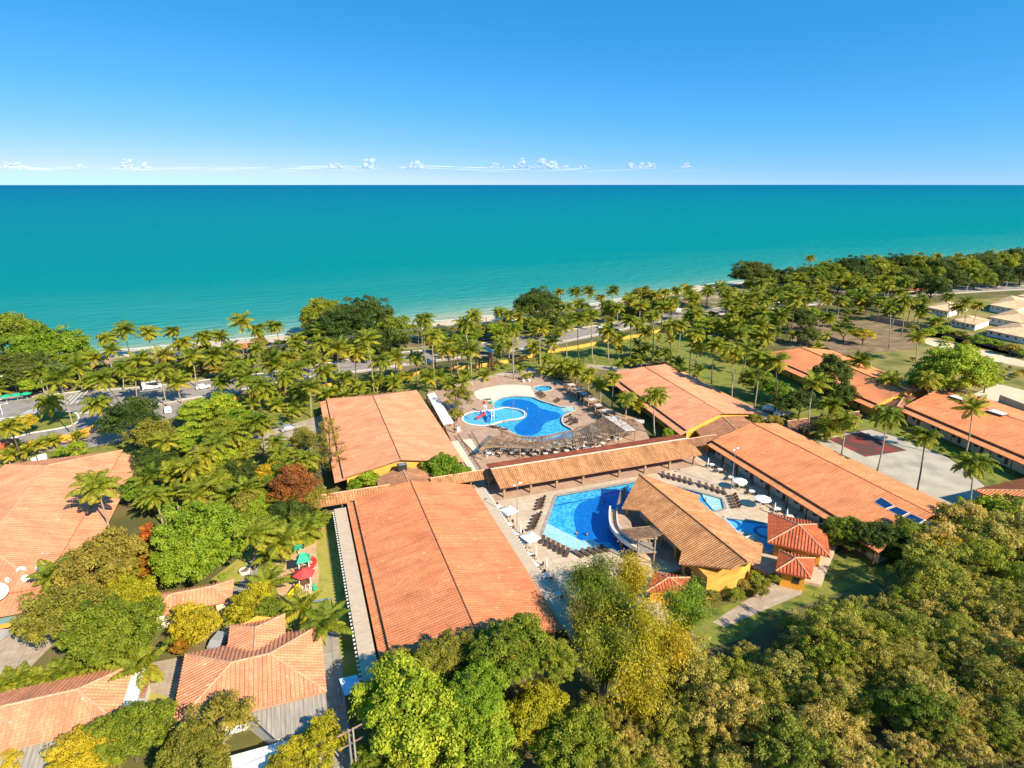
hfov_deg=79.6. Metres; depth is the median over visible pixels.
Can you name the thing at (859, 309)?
young palm
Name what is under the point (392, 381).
young palm
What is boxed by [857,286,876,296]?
tree
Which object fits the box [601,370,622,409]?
coconut palm
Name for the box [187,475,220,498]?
young palm
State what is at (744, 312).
coconut palm
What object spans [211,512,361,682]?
play yard
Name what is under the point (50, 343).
broadleaf tree
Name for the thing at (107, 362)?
beach kiosk
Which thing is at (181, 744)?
broadleaf tree
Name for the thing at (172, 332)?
coconut palm
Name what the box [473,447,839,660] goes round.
stone deck
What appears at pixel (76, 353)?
broadleaf tree
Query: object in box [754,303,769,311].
coconut palm
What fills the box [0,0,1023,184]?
sky
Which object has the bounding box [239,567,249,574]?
tree planter
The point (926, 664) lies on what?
scrub tree
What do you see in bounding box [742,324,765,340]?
coconut palm
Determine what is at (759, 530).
swimming pool
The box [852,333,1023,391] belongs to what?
dry field
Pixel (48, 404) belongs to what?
coconut palm
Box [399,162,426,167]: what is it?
cloud
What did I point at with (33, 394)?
pavement
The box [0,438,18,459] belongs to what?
gatehouse
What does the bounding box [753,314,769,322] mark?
coconut palm
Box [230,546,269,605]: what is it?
garden path
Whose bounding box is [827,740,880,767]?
scrub tree
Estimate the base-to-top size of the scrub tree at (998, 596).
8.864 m
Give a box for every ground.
[0,263,1023,767]
[975,384,1023,406]
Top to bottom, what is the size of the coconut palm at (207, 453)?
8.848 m
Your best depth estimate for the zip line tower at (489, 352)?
205.14 m
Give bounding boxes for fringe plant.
[0,660,35,692]
[0,662,24,692]
[0,674,14,689]
[15,665,52,686]
[34,661,71,684]
[47,653,87,680]
[64,656,92,678]
[73,649,104,675]
[89,650,126,671]
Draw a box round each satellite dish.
[0,583,8,598]
[21,575,29,581]
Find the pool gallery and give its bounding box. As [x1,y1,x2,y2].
[486,434,701,497]
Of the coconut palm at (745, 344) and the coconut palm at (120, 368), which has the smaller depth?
the coconut palm at (120, 368)
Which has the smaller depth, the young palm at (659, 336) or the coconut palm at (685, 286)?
the young palm at (659, 336)
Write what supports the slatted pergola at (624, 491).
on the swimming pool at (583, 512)
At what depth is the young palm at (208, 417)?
156.11 m
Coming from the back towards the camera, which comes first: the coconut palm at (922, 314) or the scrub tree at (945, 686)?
the coconut palm at (922, 314)
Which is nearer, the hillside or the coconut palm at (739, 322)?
the hillside
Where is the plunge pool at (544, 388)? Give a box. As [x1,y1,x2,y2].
[532,385,552,391]
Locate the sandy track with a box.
[924,338,1023,366]
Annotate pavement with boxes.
[0,284,1016,398]
[158,289,1023,405]
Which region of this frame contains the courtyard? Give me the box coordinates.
[149,656,183,705]
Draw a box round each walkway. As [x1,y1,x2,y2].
[313,484,389,507]
[323,631,352,767]
[429,468,492,487]
[689,434,716,453]
[785,411,860,436]
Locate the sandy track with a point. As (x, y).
(995, 356)
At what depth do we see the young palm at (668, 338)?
231.86 m
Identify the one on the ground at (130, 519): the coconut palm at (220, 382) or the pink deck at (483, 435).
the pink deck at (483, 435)
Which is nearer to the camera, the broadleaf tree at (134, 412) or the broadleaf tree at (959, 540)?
the broadleaf tree at (959, 540)
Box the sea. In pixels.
[0,185,1023,358]
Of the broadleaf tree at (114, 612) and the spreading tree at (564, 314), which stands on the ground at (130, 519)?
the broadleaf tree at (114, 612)
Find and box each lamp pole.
[513,482,521,529]
[730,447,738,489]
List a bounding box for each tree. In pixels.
[0,311,47,354]
[0,350,60,385]
[0,748,24,767]
[1,323,95,362]
[8,580,122,646]
[13,413,40,434]
[17,378,41,397]
[30,375,49,385]
[39,718,136,767]
[50,446,63,456]
[50,525,153,590]
[52,352,104,372]
[52,593,174,671]
[61,440,88,455]
[75,697,179,767]
[90,395,165,443]
[91,567,163,627]
[112,357,131,365]
[116,480,149,500]
[121,417,178,446]
[129,445,178,474]
[132,546,160,577]
[137,521,168,549]
[143,497,172,511]
[147,532,228,587]
[149,499,256,565]
[152,716,234,767]
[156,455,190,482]
[165,435,196,455]
[166,359,182,375]
[167,600,223,646]
[168,636,194,654]
[174,397,216,422]
[175,421,208,449]
[183,688,259,758]
[184,361,202,374]
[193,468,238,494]
[198,343,217,351]
[199,416,240,435]
[201,391,240,418]
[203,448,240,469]
[208,364,225,375]
[217,458,258,481]
[220,608,245,626]
[221,580,277,622]
[223,407,257,423]
[228,435,262,459]
[228,489,261,519]
[238,494,276,519]
[245,356,256,366]
[246,595,294,618]
[248,336,268,348]
[253,460,281,478]
[254,472,277,499]
[261,462,322,505]
[264,733,308,767]
[265,453,297,474]
[265,497,314,523]
[271,339,289,351]
[288,425,317,450]
[290,708,351,767]
[297,485,333,509]
[298,296,345,328]
[302,306,376,349]
[306,433,330,478]
[311,509,331,529]
[313,351,322,359]
[313,414,348,476]
[332,294,394,334]
[335,347,349,362]
[346,479,364,489]
[348,650,473,767]
[349,740,386,767]
[357,469,379,486]
[359,346,375,362]
[362,326,412,351]
[372,647,422,713]
[373,314,422,345]
[381,746,442,767]
[408,628,470,680]
[419,451,465,476]
[421,680,516,767]
[433,325,447,341]
[440,332,449,343]
[443,386,473,408]
[446,656,510,737]
[447,326,457,336]
[447,333,463,342]
[447,407,463,422]
[451,734,524,767]
[456,616,501,669]
[459,332,479,341]
[464,325,484,341]
[465,466,471,471]
[466,611,551,701]
[486,322,503,334]
[492,321,507,330]
[506,677,569,753]
[513,285,561,318]
[521,315,536,328]
[528,626,581,691]
[532,306,568,334]
[534,704,620,767]
[561,311,570,319]
[567,689,619,748]
[567,742,588,767]
[576,302,596,322]
[590,728,619,754]
[593,731,650,767]
[593,760,609,767]
[602,308,615,315]
[603,695,640,733]
[618,725,650,754]
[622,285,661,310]
[622,305,636,314]
[623,705,669,742]
[627,739,682,767]
[636,300,652,310]
[637,757,659,767]
[644,567,726,636]
[645,731,698,767]
[646,299,654,311]
[650,692,714,749]
[652,297,669,317]
[659,632,727,702]
[659,679,689,703]
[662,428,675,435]
[674,698,742,747]
[677,726,718,767]
[687,676,769,745]
[691,670,744,714]
[698,736,765,767]
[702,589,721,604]
[706,310,719,317]
[712,756,743,767]
[713,645,764,699]
[715,670,776,723]
[719,327,731,341]
[727,260,778,283]
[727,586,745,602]
[734,640,763,665]
[737,368,778,397]
[737,578,750,589]
[739,720,767,743]
[742,294,752,299]
[744,674,800,720]
[745,317,754,326]
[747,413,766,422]
[747,570,764,586]
[747,703,827,767]
[749,646,825,707]
[752,584,769,598]
[752,667,775,686]
[759,647,785,673]
[760,578,771,587]
[761,268,788,283]
[761,377,790,402]
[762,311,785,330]
[763,415,786,426]
[767,572,781,584]
[769,298,778,308]
[769,633,801,662]
[772,395,796,417]
[775,707,798,728]
[776,613,814,636]
[777,388,821,415]
[781,267,809,282]
[781,609,845,672]
[781,697,875,761]
[786,306,817,328]
[790,281,806,290]
[790,603,850,655]
[793,326,821,346]
[794,689,817,707]
[794,719,852,767]
[795,263,828,278]
[799,625,862,685]
[799,681,875,737]
[800,604,822,619]
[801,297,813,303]
[803,655,836,680]
[804,276,833,295]
[804,278,828,292]
[808,307,820,316]
[808,353,855,405]
[809,607,903,672]
[811,593,878,637]
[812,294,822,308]
[816,259,848,274]
[820,665,869,711]
[821,516,845,546]
[823,383,860,401]
[825,515,867,550]
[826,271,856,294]
[827,533,844,545]
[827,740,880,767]
[828,623,902,687]
[831,321,858,340]
[834,255,872,271]
[838,534,859,552]
[840,300,855,309]
[841,519,883,555]
[842,289,859,301]
[844,686,893,726]
[845,724,875,754]
[849,265,878,288]
[849,591,910,621]
[850,647,926,686]
[851,328,877,345]
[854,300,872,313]
[855,540,873,556]
[855,672,881,688]
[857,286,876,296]
[860,295,873,312]
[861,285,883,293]
[863,254,893,269]
[863,609,922,653]
[863,742,907,767]
[865,676,917,717]
[869,519,907,551]
[869,548,890,558]
[870,263,906,277]
[875,604,939,653]
[876,683,971,745]
[879,665,929,702]
[881,252,913,267]
[881,276,901,287]
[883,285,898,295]
[883,709,921,741]
[883,729,936,767]
[884,546,906,565]
[884,639,962,696]
[886,555,958,594]
[886,582,943,619]
[887,514,925,549]
[887,591,963,627]
[887,620,962,665]
[895,541,973,591]
[896,267,925,291]
[896,396,910,403]
[896,636,946,672]
[897,575,949,607]
[898,252,937,269]
[898,536,939,566]
[899,665,978,723]
[900,274,918,290]
[902,588,978,634]
[903,323,920,328]
[903,614,974,656]
[904,366,953,393]
[905,520,976,561]
[907,341,1005,391]
[911,518,950,538]
[912,714,974,756]
[913,275,952,302]
[917,266,952,285]
[918,327,937,337]
[918,537,985,575]
[920,534,980,566]
[921,750,966,767]
[923,575,1010,633]
[925,255,961,270]
[928,500,993,531]
[928,700,998,748]
[929,612,991,660]
[931,325,956,335]
[931,650,961,678]
[933,556,987,586]
[937,686,1001,727]
[938,515,989,536]
[940,268,972,291]
[942,336,953,340]
[942,573,976,601]
[942,632,1006,674]
[944,254,986,270]
[944,521,1017,559]
[948,728,1011,767]
[950,330,967,339]
[951,671,995,699]
[952,534,1023,590]
[955,601,1023,654]
[956,493,1023,523]
[956,574,1004,610]
[960,510,1023,561]
[960,654,1023,721]
[960,655,999,682]
[961,596,1023,634]
[962,340,975,344]
[964,266,998,289]
[966,334,991,346]
[969,252,1000,268]
[970,527,1023,569]
[971,687,1023,736]
[971,711,1022,759]
[972,554,1012,588]
[975,579,1023,611]
[977,509,1023,534]
[979,630,1023,677]
[981,629,1016,657]
[985,502,1023,521]
[987,249,1022,267]
[987,339,1005,348]
[987,514,1023,560]
[987,599,1023,636]
[988,580,1023,628]
[989,264,1017,287]
[990,563,1023,594]
[994,688,1023,738]
[998,343,1022,354]
[998,652,1023,686]
[999,247,1023,265]
[1000,497,1023,508]
[1001,618,1023,638]
[1002,638,1023,662]
[1003,493,1023,504]
[1004,737,1023,767]
[1009,264,1023,285]
[1014,348,1023,357]
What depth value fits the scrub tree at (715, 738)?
66.00 m
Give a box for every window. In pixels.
[685,566,689,575]
[792,577,799,583]
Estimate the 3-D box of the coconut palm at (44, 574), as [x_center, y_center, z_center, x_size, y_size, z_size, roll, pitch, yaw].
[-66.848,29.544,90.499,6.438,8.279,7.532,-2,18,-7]
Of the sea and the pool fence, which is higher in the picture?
the sea
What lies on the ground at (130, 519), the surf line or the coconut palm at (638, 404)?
the coconut palm at (638, 404)
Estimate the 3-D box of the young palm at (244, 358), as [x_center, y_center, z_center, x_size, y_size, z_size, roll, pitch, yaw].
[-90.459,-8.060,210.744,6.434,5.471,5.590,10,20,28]
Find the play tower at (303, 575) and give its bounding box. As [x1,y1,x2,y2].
[287,544,316,596]
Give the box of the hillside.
[602,565,1023,767]
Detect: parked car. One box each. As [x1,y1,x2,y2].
[0,626,15,640]
[89,425,101,432]
[164,406,171,412]
[195,383,210,389]
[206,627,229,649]
[280,424,297,431]
[762,405,777,410]
[773,410,789,417]
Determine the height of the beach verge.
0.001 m
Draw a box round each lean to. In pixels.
[0,738,67,767]
[249,693,326,744]
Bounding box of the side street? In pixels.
[16,402,187,453]
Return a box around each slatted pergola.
[478,416,643,459]
[617,485,628,509]
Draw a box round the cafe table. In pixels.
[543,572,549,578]
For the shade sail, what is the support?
on the ground at (130, 519)
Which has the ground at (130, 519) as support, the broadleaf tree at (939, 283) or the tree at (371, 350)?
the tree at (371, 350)
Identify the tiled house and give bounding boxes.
[0,668,131,752]
[155,579,233,628]
[169,627,326,738]
[227,613,285,650]
[974,478,1023,499]
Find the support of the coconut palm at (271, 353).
on the ground at (130, 519)
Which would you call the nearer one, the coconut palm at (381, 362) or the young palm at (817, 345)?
the coconut palm at (381, 362)
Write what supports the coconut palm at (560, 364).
on the ground at (130, 519)
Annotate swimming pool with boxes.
[492,395,575,441]
[540,480,726,554]
[722,516,772,553]
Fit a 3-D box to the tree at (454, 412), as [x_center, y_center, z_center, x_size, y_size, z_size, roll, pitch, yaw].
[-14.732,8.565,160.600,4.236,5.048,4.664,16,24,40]
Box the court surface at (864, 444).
[829,432,905,456]
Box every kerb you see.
[0,285,1021,399]
[0,411,79,437]
[1,289,1019,418]
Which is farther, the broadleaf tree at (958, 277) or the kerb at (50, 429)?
the broadleaf tree at (958, 277)
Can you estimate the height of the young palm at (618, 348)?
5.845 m
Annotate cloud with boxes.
[0,162,28,167]
[119,159,131,167]
[323,163,346,167]
[356,159,375,167]
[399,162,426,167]
[513,158,532,167]
[536,159,566,168]
[626,163,654,167]
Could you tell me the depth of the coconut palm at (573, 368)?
187.18 m
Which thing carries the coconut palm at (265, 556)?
on the play yard at (330, 583)
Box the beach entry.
[474,385,535,400]
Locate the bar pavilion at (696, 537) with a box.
[622,474,762,598]
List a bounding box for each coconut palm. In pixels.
[0,414,31,461]
[0,446,15,463]
[8,440,27,458]
[14,442,42,459]
[21,360,49,393]
[24,552,68,592]
[28,437,47,453]
[30,391,68,420]
[33,364,83,432]
[38,433,55,449]
[46,432,67,447]
[57,353,92,391]
[58,352,74,364]
[64,429,89,441]
[65,468,121,531]
[77,394,113,422]
[79,367,119,401]
[81,350,108,370]
[93,330,120,357]
[98,341,125,382]
[100,642,166,690]
[109,361,132,389]
[110,320,139,358]
[119,367,153,400]
[122,461,168,488]
[125,349,159,387]
[132,485,171,524]
[137,324,163,358]
[145,361,174,405]
[145,430,180,453]
[149,344,178,363]
[159,326,182,357]
[163,369,196,402]
[164,478,186,510]
[168,480,215,504]
[172,336,195,358]
[172,453,208,480]
[175,343,205,385]
[187,447,218,470]
[192,330,217,348]
[198,429,233,461]
[199,346,227,365]
[209,481,238,504]
[210,328,232,354]
[210,373,233,392]
[220,340,243,357]
[220,360,250,401]
[221,355,244,367]
[223,367,260,403]
[223,425,251,447]
[224,450,255,469]
[225,310,254,368]
[231,475,266,496]
[232,514,284,569]
[241,374,274,410]
[241,411,273,451]
[244,562,296,597]
[246,342,266,371]
[247,323,268,342]
[248,384,280,409]
[249,413,281,451]
[250,347,283,383]
[250,546,291,570]
[260,354,286,389]
[262,432,290,449]
[263,320,284,338]
[264,518,307,563]
[266,443,296,463]
[273,369,298,402]
[276,586,322,627]
[277,350,298,363]
[280,359,312,396]
[284,380,312,406]
[285,332,306,346]
[285,339,306,369]
[286,460,313,477]
[287,511,324,546]
[288,448,321,472]
[295,350,319,380]
[298,376,326,417]
[299,598,353,647]
[306,335,331,397]
[309,321,332,355]
[312,363,339,388]
[325,334,355,391]
[330,385,341,397]
[331,370,355,396]
[347,344,372,380]
[353,327,381,393]
[363,353,392,390]
[382,346,409,373]
[402,371,415,383]
[405,350,425,384]
[412,368,440,391]
[413,312,435,367]
[418,327,446,390]
[433,342,458,376]
[440,378,455,388]
[449,344,465,378]
[451,315,476,373]
[460,338,487,378]
[465,308,483,320]
[488,342,507,360]
[492,307,505,318]
[499,336,521,358]
[500,308,520,321]
[503,322,524,378]
[510,312,527,334]
[515,364,526,372]
[522,303,536,314]
[523,337,546,361]
[527,318,551,377]
[535,351,553,371]
[540,334,565,353]
[546,298,560,308]
[548,326,564,348]
[548,356,571,378]
[551,371,565,378]
[552,288,565,298]
[555,318,579,376]
[558,301,575,313]
[563,312,587,360]
[564,362,588,386]
[566,286,582,304]
[571,298,587,307]
[576,366,597,390]
[579,285,597,302]
[583,307,601,362]
[588,374,615,399]
[594,294,606,313]
[596,322,621,362]
[599,299,614,320]
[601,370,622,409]
[603,285,620,298]
[605,330,628,357]
[607,301,624,324]
[614,390,637,417]
[617,313,641,365]
[621,294,639,313]
[631,300,649,316]
[631,317,650,346]
[631,394,651,415]
[634,323,658,342]
[641,309,662,362]
[641,387,671,436]
[644,289,663,299]
[653,301,669,324]
[658,288,673,297]
[659,318,682,364]
[660,300,677,317]
[664,298,680,318]
[666,295,681,318]
[670,286,683,295]
[670,317,691,365]
[679,309,694,333]
[680,283,696,294]
[681,288,700,301]
[682,295,702,322]
[682,328,705,373]
[683,303,702,328]
[684,338,706,376]
[689,307,709,320]
[692,317,721,341]
[699,287,714,307]
[701,284,714,306]
[703,337,729,383]
[705,317,725,337]
[714,279,729,305]
[715,286,727,306]
[716,299,735,315]
[716,343,745,396]
[718,320,735,344]
[719,288,732,313]
[720,291,734,313]
[723,312,738,336]
[725,291,746,304]
[728,287,738,294]
[728,305,741,314]
[728,316,748,345]
[729,326,752,343]
[733,305,753,320]
[733,338,759,370]
[737,298,758,308]
[741,280,755,289]
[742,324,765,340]
[742,347,768,407]
[746,286,763,294]
[747,311,764,320]
[749,292,763,306]
[750,315,773,349]
[751,329,775,349]
[752,277,770,289]
[752,349,792,410]
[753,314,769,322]
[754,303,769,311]
[756,295,772,306]
[760,292,777,303]
[762,286,784,310]
[765,284,779,305]
[766,276,779,284]
[770,306,784,326]
[771,307,794,337]
[776,295,789,307]
[780,285,791,292]
[780,292,805,341]
[782,274,793,282]
[782,304,796,329]
[783,284,798,292]
[789,272,808,279]
[790,289,804,300]
[793,276,809,282]
[798,369,834,438]
[799,302,810,310]
[801,287,816,296]
[802,290,815,299]
[804,254,816,265]
[810,412,855,441]
[813,284,827,303]
[814,396,848,416]
[816,311,836,329]
[817,291,832,312]
[820,295,834,310]
[824,275,837,284]
[827,410,863,453]
[832,294,851,320]
[842,349,876,368]
[844,276,859,285]
[847,271,859,288]
[849,278,866,288]
[849,292,867,313]
[857,287,873,295]
[860,278,873,286]
[865,404,907,471]
[866,283,879,289]
[867,276,882,286]
[869,295,888,315]
[870,299,887,321]
[874,370,906,387]
[878,275,895,296]
[881,281,895,296]
[881,300,900,347]
[886,303,909,333]
[892,287,910,295]
[893,293,916,334]
[896,277,914,287]
[903,425,943,489]
[904,328,929,362]
[907,298,919,320]
[910,300,927,321]
[912,370,944,394]
[913,292,928,312]
[913,296,932,320]
[914,308,931,323]
[926,313,950,327]
[930,252,943,258]
[939,292,956,328]
[948,302,969,317]
[948,390,991,450]
[950,451,1003,498]
[953,252,963,257]
[956,295,976,328]
[968,300,985,320]
[983,361,1004,392]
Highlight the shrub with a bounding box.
[938,447,946,453]
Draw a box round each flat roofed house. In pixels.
[927,301,967,316]
[950,315,989,330]
[986,323,1023,343]
[989,309,1023,325]
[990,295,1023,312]
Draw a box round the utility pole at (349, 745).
[336,722,365,767]
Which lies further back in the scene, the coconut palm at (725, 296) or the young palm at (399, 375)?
the coconut palm at (725, 296)
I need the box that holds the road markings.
[3,286,1019,417]
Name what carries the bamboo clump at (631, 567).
on the ground at (130, 519)
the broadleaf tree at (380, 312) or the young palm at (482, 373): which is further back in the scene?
the broadleaf tree at (380, 312)
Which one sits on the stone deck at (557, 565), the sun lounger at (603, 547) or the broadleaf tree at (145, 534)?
the sun lounger at (603, 547)
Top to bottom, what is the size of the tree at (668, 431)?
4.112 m
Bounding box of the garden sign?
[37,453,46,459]
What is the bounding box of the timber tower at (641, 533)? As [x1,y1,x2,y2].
[621,526,661,563]
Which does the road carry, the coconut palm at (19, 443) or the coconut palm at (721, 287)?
the coconut palm at (721, 287)
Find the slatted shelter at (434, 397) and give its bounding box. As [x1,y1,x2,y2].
[426,392,454,432]
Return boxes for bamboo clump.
[553,609,658,700]
[557,547,626,613]
[558,590,613,662]
[559,566,654,634]
[595,581,692,681]
[604,645,681,734]
[609,540,666,613]
[642,618,702,691]
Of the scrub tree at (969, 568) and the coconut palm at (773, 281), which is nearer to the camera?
the scrub tree at (969, 568)
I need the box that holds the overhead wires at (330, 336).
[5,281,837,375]
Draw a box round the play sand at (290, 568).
[275,536,318,603]
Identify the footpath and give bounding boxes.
[713,581,801,626]
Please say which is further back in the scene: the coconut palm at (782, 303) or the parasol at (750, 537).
the coconut palm at (782, 303)
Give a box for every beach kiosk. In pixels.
[102,358,113,366]
[233,342,251,353]
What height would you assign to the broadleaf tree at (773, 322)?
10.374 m
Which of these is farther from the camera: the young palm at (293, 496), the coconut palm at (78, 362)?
the coconut palm at (78, 362)
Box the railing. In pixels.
[458,434,480,469]
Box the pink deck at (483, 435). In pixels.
[428,374,699,485]
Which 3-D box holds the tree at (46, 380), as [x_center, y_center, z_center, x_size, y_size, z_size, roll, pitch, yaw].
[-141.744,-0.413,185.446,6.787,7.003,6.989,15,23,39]
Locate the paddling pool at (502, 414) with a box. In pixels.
[462,407,525,425]
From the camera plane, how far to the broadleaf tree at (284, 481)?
114.50 m
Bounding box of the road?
[0,285,1023,418]
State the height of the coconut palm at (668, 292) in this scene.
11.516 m
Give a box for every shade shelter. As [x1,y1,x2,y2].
[563,382,579,393]
[570,387,585,398]
[576,391,592,403]
[583,397,600,409]
[590,402,607,415]
[596,408,614,420]
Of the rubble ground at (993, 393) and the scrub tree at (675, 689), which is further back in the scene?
the rubble ground at (993, 393)
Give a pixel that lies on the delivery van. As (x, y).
(146, 385)
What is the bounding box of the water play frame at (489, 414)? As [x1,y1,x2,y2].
[476,400,497,421]
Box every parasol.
[0,394,10,400]
[499,506,518,520]
[520,531,540,548]
[733,477,747,490]
[745,535,755,540]
[754,495,771,508]
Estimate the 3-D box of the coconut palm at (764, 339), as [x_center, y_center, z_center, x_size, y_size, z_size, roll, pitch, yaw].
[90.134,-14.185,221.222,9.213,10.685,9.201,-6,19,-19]
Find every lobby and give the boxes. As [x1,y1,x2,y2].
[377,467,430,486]
[696,416,754,452]
[884,394,918,421]
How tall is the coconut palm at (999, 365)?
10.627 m
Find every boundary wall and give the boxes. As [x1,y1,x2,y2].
[22,425,92,446]
[233,375,402,399]
[402,351,543,375]
[547,328,664,352]
[797,338,870,365]
[870,314,1023,355]
[998,395,1023,410]
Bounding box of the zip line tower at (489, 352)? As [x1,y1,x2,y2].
[474,347,493,372]
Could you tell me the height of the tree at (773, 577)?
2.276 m
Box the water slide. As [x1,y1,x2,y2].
[609,506,652,553]
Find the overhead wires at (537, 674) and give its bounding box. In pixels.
[264,544,799,767]
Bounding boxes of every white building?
[122,668,173,732]
[229,737,322,767]
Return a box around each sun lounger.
[526,524,536,530]
[539,535,545,543]
[544,537,549,546]
[549,540,554,549]
[554,542,559,552]
[559,545,564,554]
[564,547,569,556]
[574,549,583,558]
[580,547,590,555]
[586,546,596,554]
[599,543,609,551]
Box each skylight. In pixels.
[948,395,963,400]
[986,409,1008,416]
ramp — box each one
[451,440,478,470]
[463,439,480,454]
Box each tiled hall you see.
[0,449,139,628]
[320,390,463,489]
[347,480,564,668]
[604,364,762,437]
[707,423,943,567]
[771,347,930,414]
[900,390,1023,473]
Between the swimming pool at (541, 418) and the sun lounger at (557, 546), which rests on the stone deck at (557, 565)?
the sun lounger at (557, 546)
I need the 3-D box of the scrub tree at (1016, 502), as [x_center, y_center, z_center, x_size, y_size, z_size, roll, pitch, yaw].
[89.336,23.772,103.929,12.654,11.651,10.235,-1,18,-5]
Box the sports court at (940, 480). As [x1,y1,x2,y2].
[811,429,983,519]
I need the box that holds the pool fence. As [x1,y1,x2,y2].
[470,373,550,383]
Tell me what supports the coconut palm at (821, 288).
on the pavement at (191, 399)
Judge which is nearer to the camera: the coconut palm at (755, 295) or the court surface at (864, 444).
the court surface at (864, 444)
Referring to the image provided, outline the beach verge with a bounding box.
[2,282,931,393]
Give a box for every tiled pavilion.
[767,512,830,566]
[775,549,815,590]
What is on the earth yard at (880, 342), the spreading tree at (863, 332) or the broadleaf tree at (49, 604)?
the spreading tree at (863, 332)
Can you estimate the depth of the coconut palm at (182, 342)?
209.87 m
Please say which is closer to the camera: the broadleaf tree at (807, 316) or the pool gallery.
the pool gallery
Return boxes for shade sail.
[339,674,364,716]
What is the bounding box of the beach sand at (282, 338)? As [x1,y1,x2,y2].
[49,276,812,362]
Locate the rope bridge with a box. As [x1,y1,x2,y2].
[435,352,483,371]
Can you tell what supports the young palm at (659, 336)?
on the lawn at (722, 377)
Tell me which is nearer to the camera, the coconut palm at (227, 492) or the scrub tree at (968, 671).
the scrub tree at (968, 671)
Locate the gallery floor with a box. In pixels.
[484,457,700,500]
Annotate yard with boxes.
[0,612,65,673]
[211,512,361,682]
[253,416,329,458]
[787,318,919,355]
[884,296,1023,357]
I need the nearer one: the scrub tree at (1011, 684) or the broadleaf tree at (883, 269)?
the scrub tree at (1011, 684)
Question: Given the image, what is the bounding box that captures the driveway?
[455,364,802,434]
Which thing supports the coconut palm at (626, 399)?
on the pink deck at (483, 435)
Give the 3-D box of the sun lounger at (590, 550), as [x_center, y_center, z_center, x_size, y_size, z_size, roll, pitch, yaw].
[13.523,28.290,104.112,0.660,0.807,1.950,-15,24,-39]
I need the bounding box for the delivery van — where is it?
[141,380,161,389]
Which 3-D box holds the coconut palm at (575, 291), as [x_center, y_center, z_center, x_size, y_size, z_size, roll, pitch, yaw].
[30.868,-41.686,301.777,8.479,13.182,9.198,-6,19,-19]
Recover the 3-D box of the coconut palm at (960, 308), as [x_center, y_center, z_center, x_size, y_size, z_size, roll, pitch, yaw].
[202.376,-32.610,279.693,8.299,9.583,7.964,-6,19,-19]
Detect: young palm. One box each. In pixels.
[0,383,12,395]
[78,379,95,392]
[111,374,124,383]
[130,487,163,514]
[145,362,155,372]
[145,370,154,381]
[157,460,183,485]
[170,365,189,375]
[176,476,200,485]
[184,365,201,377]
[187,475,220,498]
[194,359,203,373]
[203,360,222,372]
[203,410,215,420]
[203,464,224,489]
[239,423,252,436]
[241,353,255,366]
[241,393,260,409]
[263,492,302,509]
[264,393,288,411]
[283,400,309,416]
[283,406,300,422]
[317,354,330,363]
[317,385,339,399]
[337,387,357,396]
[342,377,364,394]
[351,380,368,395]
[358,388,375,394]
[367,375,384,391]
[369,372,385,391]
[382,373,401,390]
[388,371,408,383]
[427,368,449,384]
[428,342,444,353]
[446,376,456,386]
[456,374,472,386]
[458,369,470,378]
[476,368,493,380]
[490,332,505,340]
[491,334,505,343]
[526,328,537,339]
[535,363,548,378]
[543,364,558,376]
[602,315,617,323]
[614,345,626,353]
[615,357,628,370]
[623,356,636,368]
[629,346,642,355]
[630,338,641,346]
[632,352,648,366]
[634,341,655,357]
[648,347,662,361]
[651,333,662,345]
[658,346,673,357]
[660,352,676,363]
[663,333,676,346]
[670,355,688,366]
[670,361,680,367]
[676,363,691,374]
[690,363,706,378]
[754,339,762,349]
[768,326,783,339]
[785,330,796,341]
[806,341,824,348]
[811,335,824,341]
[819,330,832,341]
[839,315,853,322]
[841,309,853,315]
[851,306,865,317]
[877,310,892,317]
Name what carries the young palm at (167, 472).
on the ground at (130, 519)
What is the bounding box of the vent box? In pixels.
[397,462,406,471]
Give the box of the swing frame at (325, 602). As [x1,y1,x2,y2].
[310,598,332,609]
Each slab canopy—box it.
[333,507,377,684]
[475,487,577,647]
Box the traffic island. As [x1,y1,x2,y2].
[0,411,77,438]
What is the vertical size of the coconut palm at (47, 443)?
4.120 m
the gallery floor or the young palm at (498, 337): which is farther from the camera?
the young palm at (498, 337)
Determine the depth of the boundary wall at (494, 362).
212.52 m
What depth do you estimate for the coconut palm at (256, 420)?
141.47 m
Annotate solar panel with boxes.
[874,497,893,508]
[888,507,908,515]
[905,514,924,522]
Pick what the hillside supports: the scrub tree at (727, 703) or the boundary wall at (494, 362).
the scrub tree at (727, 703)
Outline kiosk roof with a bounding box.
[646,571,689,603]
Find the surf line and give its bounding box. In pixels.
[99,280,740,351]
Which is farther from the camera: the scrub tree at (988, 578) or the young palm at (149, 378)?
the young palm at (149, 378)
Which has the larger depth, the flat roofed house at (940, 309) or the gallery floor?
the flat roofed house at (940, 309)
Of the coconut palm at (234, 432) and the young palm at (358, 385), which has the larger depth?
the young palm at (358, 385)
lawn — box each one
[0,440,136,468]
[66,284,1023,391]
[147,692,167,705]
[192,328,858,447]
[693,549,906,649]
[783,415,1023,485]
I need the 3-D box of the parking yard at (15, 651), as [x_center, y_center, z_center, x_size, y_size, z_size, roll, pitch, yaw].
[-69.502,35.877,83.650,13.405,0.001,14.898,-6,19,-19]
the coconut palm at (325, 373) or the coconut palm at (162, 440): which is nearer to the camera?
the coconut palm at (162, 440)
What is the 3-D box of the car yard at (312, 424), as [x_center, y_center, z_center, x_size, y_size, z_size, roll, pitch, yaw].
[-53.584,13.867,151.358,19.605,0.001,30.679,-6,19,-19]

